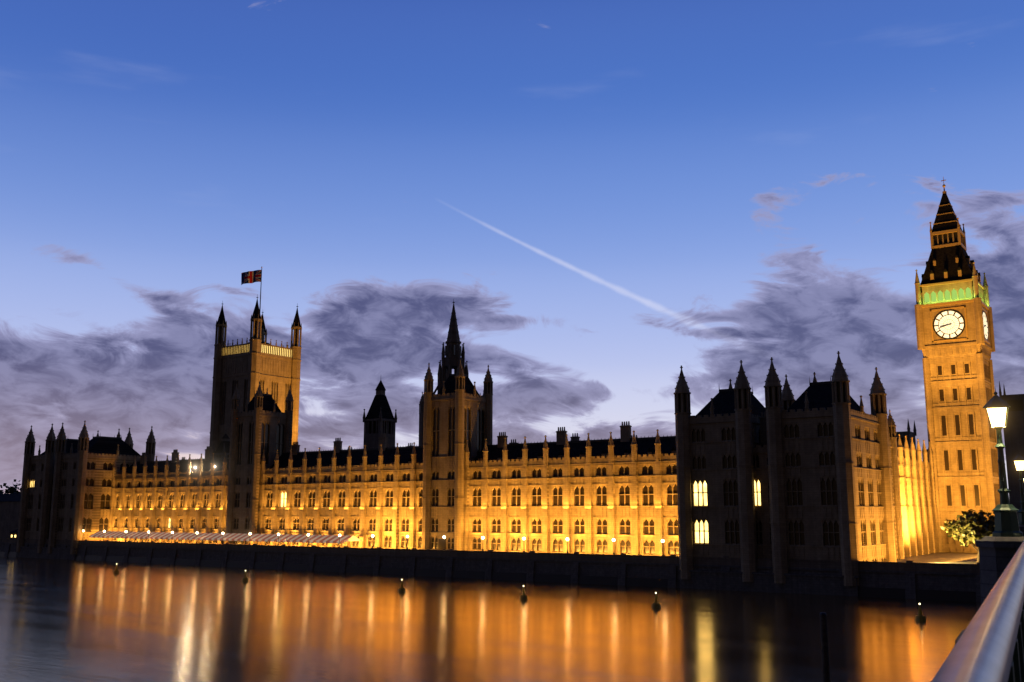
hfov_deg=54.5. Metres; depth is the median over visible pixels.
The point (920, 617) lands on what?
river buoys
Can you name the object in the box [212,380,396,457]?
palace vent towers
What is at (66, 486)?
palace south pavilion
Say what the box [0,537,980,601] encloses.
river wall terrace
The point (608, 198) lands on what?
sky
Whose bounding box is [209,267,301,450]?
victoria tower
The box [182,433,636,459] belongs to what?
chimneys
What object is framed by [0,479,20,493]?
garden tree
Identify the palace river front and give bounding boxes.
[108,359,678,555]
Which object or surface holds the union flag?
attached to the victoria tower at (247, 367)
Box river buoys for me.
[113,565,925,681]
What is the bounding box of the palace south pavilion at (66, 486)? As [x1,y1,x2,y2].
[16,420,155,559]
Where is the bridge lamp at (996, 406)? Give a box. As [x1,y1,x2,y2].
[983,389,1022,536]
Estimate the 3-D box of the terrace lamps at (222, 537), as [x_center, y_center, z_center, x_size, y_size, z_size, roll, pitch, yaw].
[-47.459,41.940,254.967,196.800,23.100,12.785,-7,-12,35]
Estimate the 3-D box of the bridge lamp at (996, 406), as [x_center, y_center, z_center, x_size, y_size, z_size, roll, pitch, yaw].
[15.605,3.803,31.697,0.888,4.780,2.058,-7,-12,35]
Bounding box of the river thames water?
[0,557,980,681]
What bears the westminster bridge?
in the river thames water
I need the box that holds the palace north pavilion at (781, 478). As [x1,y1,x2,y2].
[674,351,896,596]
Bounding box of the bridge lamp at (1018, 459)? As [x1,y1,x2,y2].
[1012,451,1023,524]
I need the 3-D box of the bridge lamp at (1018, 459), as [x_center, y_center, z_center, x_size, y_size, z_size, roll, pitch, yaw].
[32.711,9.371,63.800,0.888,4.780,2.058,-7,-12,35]
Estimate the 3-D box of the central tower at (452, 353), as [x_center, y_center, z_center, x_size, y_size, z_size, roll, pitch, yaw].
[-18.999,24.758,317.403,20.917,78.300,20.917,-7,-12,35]
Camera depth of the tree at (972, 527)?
190.54 m
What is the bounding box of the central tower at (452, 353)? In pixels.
[418,301,483,445]
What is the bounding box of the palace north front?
[887,409,940,558]
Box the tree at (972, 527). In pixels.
[941,509,994,561]
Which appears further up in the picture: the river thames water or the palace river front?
the palace river front
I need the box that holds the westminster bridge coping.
[931,541,1023,681]
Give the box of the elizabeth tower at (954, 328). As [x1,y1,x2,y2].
[914,177,999,552]
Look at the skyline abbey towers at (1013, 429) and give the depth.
359.54 m
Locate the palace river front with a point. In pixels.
(458, 480)
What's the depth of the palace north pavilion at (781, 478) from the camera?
183.39 m
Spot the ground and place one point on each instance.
(956, 558)
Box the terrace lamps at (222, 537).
[82,466,663,555]
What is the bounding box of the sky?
[0,0,1023,493]
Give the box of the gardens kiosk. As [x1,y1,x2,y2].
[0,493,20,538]
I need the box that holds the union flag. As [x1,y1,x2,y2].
[241,270,260,284]
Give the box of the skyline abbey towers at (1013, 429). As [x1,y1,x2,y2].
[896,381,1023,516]
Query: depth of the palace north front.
225.35 m
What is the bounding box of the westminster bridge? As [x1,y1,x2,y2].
[955,525,1023,681]
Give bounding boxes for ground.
[897,552,977,563]
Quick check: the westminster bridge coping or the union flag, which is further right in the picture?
the westminster bridge coping
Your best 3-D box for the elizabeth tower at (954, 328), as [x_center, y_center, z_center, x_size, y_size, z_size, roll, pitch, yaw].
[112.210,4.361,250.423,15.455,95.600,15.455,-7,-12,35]

